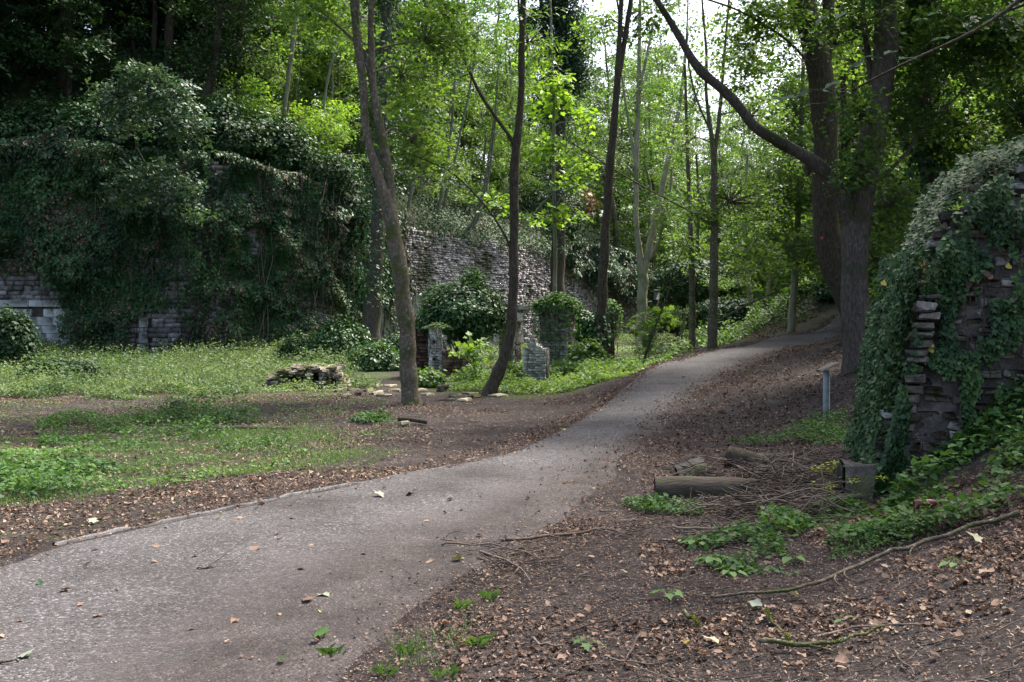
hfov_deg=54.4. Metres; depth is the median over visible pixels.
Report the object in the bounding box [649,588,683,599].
seedling
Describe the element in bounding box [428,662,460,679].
grass tuft
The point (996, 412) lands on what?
ground weeds
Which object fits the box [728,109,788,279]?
woodland tree
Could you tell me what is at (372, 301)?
ivied tree
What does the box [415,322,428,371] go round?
brick ruin
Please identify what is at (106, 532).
kerb
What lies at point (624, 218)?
woodland tree
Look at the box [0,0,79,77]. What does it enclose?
woodland tree
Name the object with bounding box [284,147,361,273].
scrub bush
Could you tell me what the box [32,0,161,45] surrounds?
woodland tree
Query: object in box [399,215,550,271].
ivy
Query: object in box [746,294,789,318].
shrub
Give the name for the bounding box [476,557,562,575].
fallen branch
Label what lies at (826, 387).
information sign
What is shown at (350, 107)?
bright shrub
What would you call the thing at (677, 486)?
log
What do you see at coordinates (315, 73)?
woodland tree
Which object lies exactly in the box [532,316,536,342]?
brick pillar
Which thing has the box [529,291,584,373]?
ivy
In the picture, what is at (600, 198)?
woodland tree
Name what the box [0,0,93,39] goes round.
woodland tree
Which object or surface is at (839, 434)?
ground weeds
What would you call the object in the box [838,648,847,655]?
fallen leaf
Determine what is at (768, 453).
fallen branch
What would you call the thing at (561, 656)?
fallen leaf
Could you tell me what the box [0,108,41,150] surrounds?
scrub bush
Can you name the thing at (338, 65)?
hillside tree
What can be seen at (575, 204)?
shrub
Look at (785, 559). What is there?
seedling
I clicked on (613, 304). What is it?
ivy
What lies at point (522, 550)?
fallen branch
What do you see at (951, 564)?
seedling
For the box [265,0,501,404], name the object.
sycamore tree
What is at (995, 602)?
fallen leaf
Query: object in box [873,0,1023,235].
woodland tree
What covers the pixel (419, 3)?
woodland tree
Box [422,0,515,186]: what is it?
woodland tree
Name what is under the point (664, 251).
woodland tree
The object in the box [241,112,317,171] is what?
scrub bush
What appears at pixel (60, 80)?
woodland tree
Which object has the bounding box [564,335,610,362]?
shrub
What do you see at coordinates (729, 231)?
woodland tree
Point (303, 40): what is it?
hillside tree
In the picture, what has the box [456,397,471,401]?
flat stone
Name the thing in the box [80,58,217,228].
hanging shrub
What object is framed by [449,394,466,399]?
grey stone
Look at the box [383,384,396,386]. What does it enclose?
flat stone
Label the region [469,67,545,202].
woodland tree
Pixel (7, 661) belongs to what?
fallen branch
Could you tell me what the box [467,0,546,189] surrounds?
woodland tree
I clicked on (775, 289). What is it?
woodland tree
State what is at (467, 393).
flat stone
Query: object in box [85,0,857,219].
sky
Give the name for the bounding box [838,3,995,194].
woodland tree
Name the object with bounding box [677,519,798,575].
ground weeds
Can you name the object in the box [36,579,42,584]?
fallen leaf
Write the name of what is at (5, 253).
woodland tree
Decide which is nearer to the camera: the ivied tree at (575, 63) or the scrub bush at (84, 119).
the scrub bush at (84, 119)
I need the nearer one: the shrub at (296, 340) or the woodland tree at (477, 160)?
the shrub at (296, 340)
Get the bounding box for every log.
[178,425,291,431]
[398,416,427,423]
[437,384,459,388]
[654,476,760,500]
[724,446,771,468]
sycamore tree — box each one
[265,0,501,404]
[375,0,573,395]
[552,0,806,348]
[562,0,699,363]
[653,0,1023,373]
[698,0,873,345]
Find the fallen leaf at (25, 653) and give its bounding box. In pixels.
[18,648,33,656]
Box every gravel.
[0,457,565,681]
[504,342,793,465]
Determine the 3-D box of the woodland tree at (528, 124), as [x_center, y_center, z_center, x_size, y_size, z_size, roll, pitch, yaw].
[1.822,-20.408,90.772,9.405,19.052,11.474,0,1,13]
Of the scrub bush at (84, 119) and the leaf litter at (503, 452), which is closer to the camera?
the leaf litter at (503, 452)
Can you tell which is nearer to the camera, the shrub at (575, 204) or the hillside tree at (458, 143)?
the hillside tree at (458, 143)
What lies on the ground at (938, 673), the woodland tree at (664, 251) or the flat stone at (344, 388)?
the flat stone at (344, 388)
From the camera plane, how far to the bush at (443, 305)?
29.76 m
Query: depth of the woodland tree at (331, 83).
54.09 m
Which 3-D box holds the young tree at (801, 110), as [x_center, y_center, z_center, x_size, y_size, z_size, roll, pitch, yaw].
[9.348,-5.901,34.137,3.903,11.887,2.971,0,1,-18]
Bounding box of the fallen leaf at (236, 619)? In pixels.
[230,617,239,622]
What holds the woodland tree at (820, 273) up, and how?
on the ground at (938, 673)
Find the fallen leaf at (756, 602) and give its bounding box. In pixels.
[747,598,761,606]
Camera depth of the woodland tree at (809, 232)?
50.94 m
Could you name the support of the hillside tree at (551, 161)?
on the hillside
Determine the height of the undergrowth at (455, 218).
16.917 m
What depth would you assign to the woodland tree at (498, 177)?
84.83 m
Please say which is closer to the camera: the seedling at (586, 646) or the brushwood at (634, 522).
the seedling at (586, 646)
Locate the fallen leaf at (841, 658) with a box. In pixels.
[835,654,849,662]
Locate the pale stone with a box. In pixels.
[399,421,409,426]
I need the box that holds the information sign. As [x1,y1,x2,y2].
[815,362,837,420]
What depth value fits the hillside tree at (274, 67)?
47.03 m
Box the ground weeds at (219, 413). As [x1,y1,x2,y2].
[134,383,262,425]
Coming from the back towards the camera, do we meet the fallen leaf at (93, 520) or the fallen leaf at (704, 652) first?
the fallen leaf at (93, 520)
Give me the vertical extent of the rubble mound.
0.744 m
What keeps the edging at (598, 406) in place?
on the ground at (938, 673)
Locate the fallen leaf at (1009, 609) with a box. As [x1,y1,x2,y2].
[1001,606,1014,610]
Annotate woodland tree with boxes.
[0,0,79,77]
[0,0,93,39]
[0,0,135,106]
[0,38,31,110]
[0,233,26,263]
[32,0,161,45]
[56,0,69,88]
[70,0,206,50]
[91,0,214,50]
[130,0,303,60]
[135,0,261,68]
[174,0,285,115]
[176,0,294,100]
[218,1,336,125]
[243,0,366,116]
[254,0,359,150]
[255,0,376,147]
[262,0,357,129]
[272,0,396,174]
[298,0,400,169]
[298,4,378,154]
[310,0,442,152]
[314,0,464,133]
[323,0,429,166]
[355,22,460,167]
[362,0,491,181]
[371,44,483,207]
[402,1,488,174]
[407,0,489,180]
[409,0,517,186]
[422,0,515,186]
[447,37,544,192]
[447,70,527,208]
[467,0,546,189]
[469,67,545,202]
[474,21,551,191]
[477,69,548,190]
[482,100,543,194]
[490,17,578,180]
[507,76,589,198]
[527,101,597,203]
[539,79,641,240]
[549,14,659,247]
[567,93,613,226]
[569,55,605,196]
[571,104,644,239]
[571,131,601,228]
[576,89,622,221]
[577,136,632,232]
[583,52,674,243]
[610,72,710,273]
[611,85,702,261]
[615,19,710,224]
[616,44,706,240]
[619,132,662,230]
[620,42,676,173]
[633,149,723,267]
[639,161,686,269]
[656,210,709,337]
[666,153,704,233]
[667,206,710,331]
[668,126,709,208]
[672,115,744,259]
[682,156,807,307]
[685,223,746,313]
[686,84,775,232]
[690,141,738,259]
[697,92,756,204]
[706,243,764,327]
[709,170,785,298]
[718,114,816,303]
[718,178,761,297]
[718,215,771,295]
[720,102,807,230]
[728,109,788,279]
[738,2,873,285]
[739,1,851,226]
[751,0,899,244]
[751,177,815,292]
[756,114,817,294]
[759,80,840,290]
[761,0,987,308]
[770,225,841,294]
[790,3,892,232]
[805,64,916,304]
[809,0,896,332]
[828,42,981,302]
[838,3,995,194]
[839,0,951,258]
[845,0,1009,235]
[864,0,1023,41]
[868,0,998,123]
[868,0,1015,267]
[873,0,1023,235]
[873,0,1023,253]
[884,0,1023,215]
[885,1,1023,195]
[942,0,1023,149]
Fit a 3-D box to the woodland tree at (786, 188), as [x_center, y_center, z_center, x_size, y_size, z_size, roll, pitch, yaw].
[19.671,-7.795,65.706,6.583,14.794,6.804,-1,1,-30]
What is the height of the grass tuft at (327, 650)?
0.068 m
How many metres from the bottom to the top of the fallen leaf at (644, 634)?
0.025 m
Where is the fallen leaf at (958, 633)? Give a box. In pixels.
[952,630,963,635]
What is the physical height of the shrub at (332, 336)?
2.128 m
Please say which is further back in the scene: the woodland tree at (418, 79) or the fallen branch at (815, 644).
the woodland tree at (418, 79)
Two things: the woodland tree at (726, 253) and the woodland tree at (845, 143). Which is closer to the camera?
the woodland tree at (845, 143)
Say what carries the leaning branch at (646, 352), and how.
on the ground at (938, 673)
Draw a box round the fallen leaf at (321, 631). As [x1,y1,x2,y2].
[314,627,328,636]
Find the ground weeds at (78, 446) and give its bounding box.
[0,427,311,499]
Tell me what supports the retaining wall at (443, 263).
on the ground at (938, 673)
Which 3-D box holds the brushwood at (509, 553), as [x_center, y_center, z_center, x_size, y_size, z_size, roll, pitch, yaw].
[-0.049,1.543,7.232,1.006,0.132,1.037,0,1,0]
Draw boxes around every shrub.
[0,302,41,369]
[14,357,110,382]
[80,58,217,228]
[214,69,293,165]
[242,98,336,156]
[272,328,325,360]
[300,313,371,362]
[303,99,359,166]
[343,338,399,371]
[378,332,399,353]
[417,366,447,387]
[486,357,522,381]
[501,174,588,234]
[543,185,599,237]
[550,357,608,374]
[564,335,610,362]
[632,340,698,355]
[647,257,743,333]
[684,294,758,332]
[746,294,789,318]
[785,280,820,296]
[812,282,833,300]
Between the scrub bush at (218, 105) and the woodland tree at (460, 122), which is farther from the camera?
the woodland tree at (460, 122)
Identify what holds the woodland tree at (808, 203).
on the ground at (938, 673)
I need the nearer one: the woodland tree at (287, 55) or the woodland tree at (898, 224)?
the woodland tree at (898, 224)
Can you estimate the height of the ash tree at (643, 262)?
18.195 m
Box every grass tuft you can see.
[315,641,344,655]
[369,658,399,678]
[395,637,426,655]
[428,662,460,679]
[452,596,476,610]
[463,632,496,648]
[478,589,500,602]
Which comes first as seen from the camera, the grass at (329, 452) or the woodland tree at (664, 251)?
the grass at (329, 452)
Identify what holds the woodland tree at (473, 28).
on the hillside
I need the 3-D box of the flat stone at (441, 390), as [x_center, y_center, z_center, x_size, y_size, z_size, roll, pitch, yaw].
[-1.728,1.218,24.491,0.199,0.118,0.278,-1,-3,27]
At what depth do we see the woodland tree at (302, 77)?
70.45 m
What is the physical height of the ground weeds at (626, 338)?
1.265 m
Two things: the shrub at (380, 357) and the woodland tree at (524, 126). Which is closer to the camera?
the shrub at (380, 357)
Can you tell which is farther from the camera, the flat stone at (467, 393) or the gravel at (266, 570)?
the flat stone at (467, 393)
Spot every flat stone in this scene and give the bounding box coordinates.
[332,387,346,391]
[341,393,350,398]
[362,387,373,391]
[369,390,382,394]
[376,394,391,396]
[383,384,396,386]
[387,388,400,391]
[418,388,427,391]
[420,393,434,395]
[436,388,446,391]
[438,398,455,400]
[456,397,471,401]
[462,392,478,394]
[468,394,480,397]
[487,393,507,397]
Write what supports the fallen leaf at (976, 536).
on the ground at (938, 673)
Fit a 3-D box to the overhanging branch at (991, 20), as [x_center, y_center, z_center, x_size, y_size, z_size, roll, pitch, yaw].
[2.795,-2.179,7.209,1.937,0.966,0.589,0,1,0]
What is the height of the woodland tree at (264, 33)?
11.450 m
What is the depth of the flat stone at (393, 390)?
24.14 m
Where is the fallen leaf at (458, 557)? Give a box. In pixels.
[450,553,463,559]
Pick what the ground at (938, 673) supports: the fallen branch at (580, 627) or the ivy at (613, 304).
the fallen branch at (580, 627)
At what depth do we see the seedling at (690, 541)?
7.38 m
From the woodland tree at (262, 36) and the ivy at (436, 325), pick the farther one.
the woodland tree at (262, 36)
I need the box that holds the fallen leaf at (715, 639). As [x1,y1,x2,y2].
[704,636,719,642]
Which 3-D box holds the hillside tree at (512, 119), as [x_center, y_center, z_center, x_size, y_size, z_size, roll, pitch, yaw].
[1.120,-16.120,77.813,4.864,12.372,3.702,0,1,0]
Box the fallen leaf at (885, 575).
[881,572,889,577]
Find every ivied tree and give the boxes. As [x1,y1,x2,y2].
[344,0,442,344]
[513,0,601,303]
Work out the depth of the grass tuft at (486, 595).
6.07 m
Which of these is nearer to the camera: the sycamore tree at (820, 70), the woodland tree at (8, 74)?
the sycamore tree at (820, 70)
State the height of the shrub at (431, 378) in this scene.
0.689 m
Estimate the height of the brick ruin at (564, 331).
2.140 m
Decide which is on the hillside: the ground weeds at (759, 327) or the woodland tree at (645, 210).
the woodland tree at (645, 210)
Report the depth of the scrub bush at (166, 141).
43.05 m
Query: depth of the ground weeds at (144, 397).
17.13 m
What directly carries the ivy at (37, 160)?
attached to the retaining wall at (13, 295)
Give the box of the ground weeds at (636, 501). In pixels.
[621,492,704,515]
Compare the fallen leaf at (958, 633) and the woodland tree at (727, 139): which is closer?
the fallen leaf at (958, 633)
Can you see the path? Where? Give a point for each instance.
(154, 610)
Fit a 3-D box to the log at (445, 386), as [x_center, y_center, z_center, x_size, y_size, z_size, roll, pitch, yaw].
[-1.614,1.177,25.611,0.626,0.137,0.131,0,1,-14]
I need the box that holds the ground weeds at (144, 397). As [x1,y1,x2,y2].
[0,390,409,440]
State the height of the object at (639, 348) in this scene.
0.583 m
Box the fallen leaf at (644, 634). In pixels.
[640,631,646,636]
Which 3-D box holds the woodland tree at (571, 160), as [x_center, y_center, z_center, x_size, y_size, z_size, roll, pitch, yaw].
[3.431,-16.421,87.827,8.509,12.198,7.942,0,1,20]
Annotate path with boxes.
[0,296,875,681]
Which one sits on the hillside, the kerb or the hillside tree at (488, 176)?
the hillside tree at (488, 176)
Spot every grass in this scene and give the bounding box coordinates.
[0,349,359,390]
[0,423,371,506]
[192,416,407,472]
[386,605,483,667]
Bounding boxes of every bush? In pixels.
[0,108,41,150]
[3,90,66,151]
[34,93,118,158]
[51,106,140,150]
[99,107,170,150]
[124,102,209,163]
[184,90,247,145]
[188,112,276,160]
[237,106,295,164]
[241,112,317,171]
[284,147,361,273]
[315,155,365,202]
[415,276,507,352]
[458,265,490,371]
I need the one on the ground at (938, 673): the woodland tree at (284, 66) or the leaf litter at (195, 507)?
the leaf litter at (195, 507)
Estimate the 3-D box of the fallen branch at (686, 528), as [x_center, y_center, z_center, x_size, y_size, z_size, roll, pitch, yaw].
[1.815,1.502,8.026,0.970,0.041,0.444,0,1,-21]
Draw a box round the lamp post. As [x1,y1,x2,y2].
[653,289,659,341]
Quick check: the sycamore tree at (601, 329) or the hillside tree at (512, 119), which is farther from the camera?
the hillside tree at (512, 119)
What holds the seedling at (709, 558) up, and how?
on the ground at (938, 673)
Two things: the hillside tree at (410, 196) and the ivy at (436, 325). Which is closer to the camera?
the ivy at (436, 325)
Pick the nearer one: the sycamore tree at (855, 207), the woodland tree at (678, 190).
the sycamore tree at (855, 207)
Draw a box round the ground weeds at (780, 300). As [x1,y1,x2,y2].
[678,272,820,347]
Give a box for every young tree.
[654,51,735,348]
[718,153,780,316]
[727,0,815,331]
[740,212,801,306]
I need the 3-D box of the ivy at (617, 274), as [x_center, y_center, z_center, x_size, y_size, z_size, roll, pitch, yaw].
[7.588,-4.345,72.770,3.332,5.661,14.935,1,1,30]
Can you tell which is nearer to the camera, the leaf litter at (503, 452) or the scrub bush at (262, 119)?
the leaf litter at (503, 452)
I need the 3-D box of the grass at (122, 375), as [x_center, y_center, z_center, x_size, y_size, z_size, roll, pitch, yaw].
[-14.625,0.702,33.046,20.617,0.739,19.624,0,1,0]
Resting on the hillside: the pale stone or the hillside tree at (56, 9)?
the hillside tree at (56, 9)
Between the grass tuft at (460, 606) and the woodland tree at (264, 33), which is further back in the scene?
the woodland tree at (264, 33)
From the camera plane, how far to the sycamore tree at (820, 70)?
23.80 m
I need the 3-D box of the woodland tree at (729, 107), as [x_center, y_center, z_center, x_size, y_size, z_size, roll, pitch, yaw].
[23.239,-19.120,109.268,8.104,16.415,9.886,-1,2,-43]
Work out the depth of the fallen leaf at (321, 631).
5.38 m
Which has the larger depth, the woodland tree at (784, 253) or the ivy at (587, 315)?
the woodland tree at (784, 253)
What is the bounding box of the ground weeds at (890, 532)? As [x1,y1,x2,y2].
[824,509,939,559]
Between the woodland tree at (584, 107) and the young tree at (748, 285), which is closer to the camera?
the young tree at (748, 285)
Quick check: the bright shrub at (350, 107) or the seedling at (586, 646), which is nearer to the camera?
the seedling at (586, 646)
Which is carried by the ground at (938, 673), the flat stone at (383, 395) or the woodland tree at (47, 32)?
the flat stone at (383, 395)
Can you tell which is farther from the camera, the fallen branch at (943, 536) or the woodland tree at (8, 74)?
the woodland tree at (8, 74)
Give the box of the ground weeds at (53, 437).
[35,400,282,445]
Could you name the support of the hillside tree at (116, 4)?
on the hillside
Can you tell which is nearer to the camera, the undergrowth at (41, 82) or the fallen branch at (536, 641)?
the fallen branch at (536, 641)
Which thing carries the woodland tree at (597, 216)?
on the hillside
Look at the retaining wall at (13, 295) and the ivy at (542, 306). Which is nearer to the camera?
the ivy at (542, 306)
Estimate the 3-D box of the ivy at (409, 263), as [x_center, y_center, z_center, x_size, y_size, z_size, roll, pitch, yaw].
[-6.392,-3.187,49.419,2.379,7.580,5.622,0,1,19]
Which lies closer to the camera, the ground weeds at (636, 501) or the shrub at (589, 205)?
the ground weeds at (636, 501)
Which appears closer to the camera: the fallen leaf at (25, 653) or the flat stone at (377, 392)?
the fallen leaf at (25, 653)
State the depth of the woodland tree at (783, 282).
55.85 m
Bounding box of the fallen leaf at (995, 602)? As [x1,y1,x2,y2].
[991,600,999,604]
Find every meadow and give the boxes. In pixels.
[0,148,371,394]
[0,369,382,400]
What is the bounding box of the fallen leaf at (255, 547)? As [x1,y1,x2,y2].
[248,545,260,549]
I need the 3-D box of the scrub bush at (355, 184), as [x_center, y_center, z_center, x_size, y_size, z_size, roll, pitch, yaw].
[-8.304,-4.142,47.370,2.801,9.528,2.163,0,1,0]
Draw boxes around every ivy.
[0,125,82,333]
[51,137,371,356]
[346,196,423,339]
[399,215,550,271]
[422,321,452,369]
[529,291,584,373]
[564,240,649,314]
[575,310,594,353]
[605,298,626,353]
[646,265,688,336]
[842,134,1023,495]
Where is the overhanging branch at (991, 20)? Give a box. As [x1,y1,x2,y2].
[770,0,1020,103]
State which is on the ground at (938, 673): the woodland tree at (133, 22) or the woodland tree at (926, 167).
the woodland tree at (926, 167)
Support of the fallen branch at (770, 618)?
on the leaf litter at (502, 617)
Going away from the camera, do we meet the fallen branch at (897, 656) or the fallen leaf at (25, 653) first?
the fallen branch at (897, 656)
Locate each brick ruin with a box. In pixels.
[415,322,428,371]
[442,350,475,380]
[522,335,549,382]
[539,303,575,364]
[605,314,614,358]
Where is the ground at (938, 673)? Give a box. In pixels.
[0,163,1023,681]
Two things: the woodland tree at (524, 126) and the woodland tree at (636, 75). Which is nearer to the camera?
the woodland tree at (524, 126)
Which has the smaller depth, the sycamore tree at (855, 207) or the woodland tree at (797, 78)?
the sycamore tree at (855, 207)
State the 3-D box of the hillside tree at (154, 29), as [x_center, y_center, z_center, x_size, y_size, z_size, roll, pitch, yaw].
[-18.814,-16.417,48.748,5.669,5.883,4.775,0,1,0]
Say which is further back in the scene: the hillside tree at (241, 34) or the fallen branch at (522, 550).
the hillside tree at (241, 34)
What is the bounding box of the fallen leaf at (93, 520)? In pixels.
[88,518,97,522]
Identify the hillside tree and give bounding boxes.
[2,0,41,42]
[28,0,99,50]
[82,0,167,60]
[118,0,158,57]
[159,0,275,117]
[162,0,194,71]
[192,0,293,122]
[217,12,290,119]
[235,0,308,146]
[257,1,324,123]
[293,0,352,167]
[295,15,348,152]
[308,1,379,151]
[404,3,460,223]
[430,0,486,219]
[441,25,510,213]
[453,64,522,237]
[463,48,532,237]
[503,51,551,175]
[529,75,582,184]
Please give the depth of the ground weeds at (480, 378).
23.43 m
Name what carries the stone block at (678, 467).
on the ground at (938, 673)
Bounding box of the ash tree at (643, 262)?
[581,0,724,351]
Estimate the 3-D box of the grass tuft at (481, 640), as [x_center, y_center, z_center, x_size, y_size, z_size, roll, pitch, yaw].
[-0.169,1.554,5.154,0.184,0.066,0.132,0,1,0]
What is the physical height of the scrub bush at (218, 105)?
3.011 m
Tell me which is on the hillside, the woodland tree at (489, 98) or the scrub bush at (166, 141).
the woodland tree at (489, 98)
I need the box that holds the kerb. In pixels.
[52,456,474,544]
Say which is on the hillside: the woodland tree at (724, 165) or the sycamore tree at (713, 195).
the woodland tree at (724, 165)
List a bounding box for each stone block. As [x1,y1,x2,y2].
[674,457,706,476]
[835,459,876,503]
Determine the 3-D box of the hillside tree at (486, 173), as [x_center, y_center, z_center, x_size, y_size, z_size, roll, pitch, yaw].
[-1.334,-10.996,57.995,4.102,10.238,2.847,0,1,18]
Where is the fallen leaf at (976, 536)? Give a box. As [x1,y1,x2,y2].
[966,531,983,542]
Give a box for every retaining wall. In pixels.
[0,159,370,356]
[380,227,637,349]
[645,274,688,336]
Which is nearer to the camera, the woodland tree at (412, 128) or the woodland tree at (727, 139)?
the woodland tree at (412, 128)
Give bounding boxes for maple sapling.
[449,331,493,373]
[468,0,601,303]
[625,300,676,358]
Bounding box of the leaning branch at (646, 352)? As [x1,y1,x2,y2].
[642,237,690,365]
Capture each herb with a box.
[810,481,837,502]
[811,460,838,488]
[839,475,887,501]
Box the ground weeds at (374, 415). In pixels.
[347,408,390,423]
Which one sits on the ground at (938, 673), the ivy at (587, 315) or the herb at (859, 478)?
the herb at (859, 478)
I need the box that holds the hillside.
[0,36,701,271]
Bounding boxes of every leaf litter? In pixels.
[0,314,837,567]
[0,367,659,557]
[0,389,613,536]
[11,355,784,660]
[224,334,841,681]
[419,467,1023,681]
[481,411,847,557]
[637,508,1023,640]
[639,346,856,491]
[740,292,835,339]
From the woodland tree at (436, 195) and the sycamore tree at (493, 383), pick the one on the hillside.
the woodland tree at (436, 195)
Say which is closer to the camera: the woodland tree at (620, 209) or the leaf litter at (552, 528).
the leaf litter at (552, 528)
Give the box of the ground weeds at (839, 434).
[736,407,848,446]
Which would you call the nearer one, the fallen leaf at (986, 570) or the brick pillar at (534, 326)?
the fallen leaf at (986, 570)
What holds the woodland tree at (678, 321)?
on the ground at (938, 673)
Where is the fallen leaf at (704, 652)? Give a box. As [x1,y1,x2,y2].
[695,647,708,655]
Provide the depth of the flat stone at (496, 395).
21.89 m
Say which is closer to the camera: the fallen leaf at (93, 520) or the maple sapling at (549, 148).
the fallen leaf at (93, 520)
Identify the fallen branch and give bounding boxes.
[0,658,18,663]
[197,532,250,568]
[441,530,592,563]
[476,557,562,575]
[479,550,559,581]
[505,526,655,540]
[530,637,562,646]
[568,570,649,582]
[572,569,616,631]
[600,636,737,664]
[625,633,640,661]
[671,523,786,531]
[681,609,700,626]
[689,509,1019,597]
[755,452,822,455]
[758,625,884,654]
[764,606,790,640]
[821,623,918,636]
[892,649,915,674]
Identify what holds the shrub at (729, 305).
on the ground at (938, 673)
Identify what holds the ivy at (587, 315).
attached to the brick ruin
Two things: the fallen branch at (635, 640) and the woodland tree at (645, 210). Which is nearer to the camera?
the fallen branch at (635, 640)
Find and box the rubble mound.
[262,361,351,387]
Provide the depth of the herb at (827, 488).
9.00 m
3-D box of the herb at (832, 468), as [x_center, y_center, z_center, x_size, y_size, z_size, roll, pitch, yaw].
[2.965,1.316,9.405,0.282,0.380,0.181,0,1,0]
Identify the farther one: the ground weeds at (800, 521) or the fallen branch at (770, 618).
the ground weeds at (800, 521)
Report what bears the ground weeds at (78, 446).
on the ground at (938, 673)
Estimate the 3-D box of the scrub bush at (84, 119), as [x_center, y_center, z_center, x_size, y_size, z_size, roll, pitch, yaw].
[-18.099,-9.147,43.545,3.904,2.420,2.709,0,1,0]
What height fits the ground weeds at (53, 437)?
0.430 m
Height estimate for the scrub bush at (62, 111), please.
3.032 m
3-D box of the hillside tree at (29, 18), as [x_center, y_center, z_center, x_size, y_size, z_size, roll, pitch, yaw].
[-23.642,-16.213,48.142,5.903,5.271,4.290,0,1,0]
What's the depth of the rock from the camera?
7.54 m
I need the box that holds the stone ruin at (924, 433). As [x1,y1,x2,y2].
[875,162,1023,478]
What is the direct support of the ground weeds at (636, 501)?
on the ground at (938, 673)
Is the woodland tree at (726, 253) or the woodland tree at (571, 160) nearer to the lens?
the woodland tree at (726, 253)
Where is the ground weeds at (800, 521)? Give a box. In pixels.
[755,410,1023,544]
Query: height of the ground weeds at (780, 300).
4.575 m
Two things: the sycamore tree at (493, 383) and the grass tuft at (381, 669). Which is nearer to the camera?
the grass tuft at (381, 669)
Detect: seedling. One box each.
[574,636,604,650]
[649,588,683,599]
[679,535,704,544]
[694,554,728,567]
[714,567,747,577]
[778,553,806,564]
[834,614,853,622]
[939,557,969,567]
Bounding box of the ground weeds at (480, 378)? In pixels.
[418,339,692,395]
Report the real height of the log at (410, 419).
0.125 m
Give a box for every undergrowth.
[0,12,295,171]
[139,39,621,264]
[489,185,737,277]
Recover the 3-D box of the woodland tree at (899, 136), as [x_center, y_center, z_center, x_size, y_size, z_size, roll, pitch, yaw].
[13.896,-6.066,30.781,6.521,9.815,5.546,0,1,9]
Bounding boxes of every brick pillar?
[428,325,446,373]
[498,319,523,365]
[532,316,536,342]
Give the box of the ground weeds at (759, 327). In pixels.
[717,274,822,344]
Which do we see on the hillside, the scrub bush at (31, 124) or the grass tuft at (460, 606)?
the scrub bush at (31, 124)
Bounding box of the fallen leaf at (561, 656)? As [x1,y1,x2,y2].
[557,654,566,658]
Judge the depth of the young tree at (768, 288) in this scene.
47.88 m
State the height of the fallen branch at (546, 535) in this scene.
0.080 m
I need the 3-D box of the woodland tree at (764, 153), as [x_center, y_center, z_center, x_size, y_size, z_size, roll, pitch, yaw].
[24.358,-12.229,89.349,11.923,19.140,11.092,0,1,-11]
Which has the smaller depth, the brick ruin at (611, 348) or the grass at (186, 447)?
the grass at (186, 447)
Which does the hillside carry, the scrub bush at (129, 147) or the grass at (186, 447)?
the scrub bush at (129, 147)
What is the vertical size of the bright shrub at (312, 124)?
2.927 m
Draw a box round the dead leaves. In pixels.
[933,267,1023,312]
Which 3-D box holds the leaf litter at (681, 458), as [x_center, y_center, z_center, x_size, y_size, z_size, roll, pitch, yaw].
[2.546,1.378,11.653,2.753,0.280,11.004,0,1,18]
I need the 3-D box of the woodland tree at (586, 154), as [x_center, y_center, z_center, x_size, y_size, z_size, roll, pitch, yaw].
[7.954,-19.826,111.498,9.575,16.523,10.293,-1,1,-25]
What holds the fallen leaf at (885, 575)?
on the ground at (938, 673)
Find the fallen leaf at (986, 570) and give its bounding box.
[979,567,994,573]
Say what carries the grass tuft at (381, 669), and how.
on the ground at (938, 673)
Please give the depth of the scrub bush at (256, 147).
43.80 m
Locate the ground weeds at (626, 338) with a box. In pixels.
[447,331,701,362]
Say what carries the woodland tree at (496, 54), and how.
on the hillside
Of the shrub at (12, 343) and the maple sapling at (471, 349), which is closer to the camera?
the maple sapling at (471, 349)
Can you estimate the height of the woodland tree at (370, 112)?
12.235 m
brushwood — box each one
[0,407,511,530]
[440,535,576,574]
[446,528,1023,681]
[600,476,859,550]
[653,451,781,480]
[664,491,773,522]
[711,441,870,522]
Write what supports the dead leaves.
on the ivy at (901, 272)
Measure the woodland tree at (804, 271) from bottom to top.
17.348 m
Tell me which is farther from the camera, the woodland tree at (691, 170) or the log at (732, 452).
the woodland tree at (691, 170)
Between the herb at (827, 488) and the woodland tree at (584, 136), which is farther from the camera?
the woodland tree at (584, 136)
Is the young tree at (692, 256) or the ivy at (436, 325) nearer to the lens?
the ivy at (436, 325)
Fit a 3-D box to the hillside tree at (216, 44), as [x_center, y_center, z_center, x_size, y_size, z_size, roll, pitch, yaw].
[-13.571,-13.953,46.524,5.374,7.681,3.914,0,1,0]
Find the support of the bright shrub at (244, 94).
on the hillside
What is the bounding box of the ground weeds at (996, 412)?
[869,377,1023,509]
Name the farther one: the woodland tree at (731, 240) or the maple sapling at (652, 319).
the woodland tree at (731, 240)
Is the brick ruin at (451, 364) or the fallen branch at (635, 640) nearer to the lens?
the fallen branch at (635, 640)
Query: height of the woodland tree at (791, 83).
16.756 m

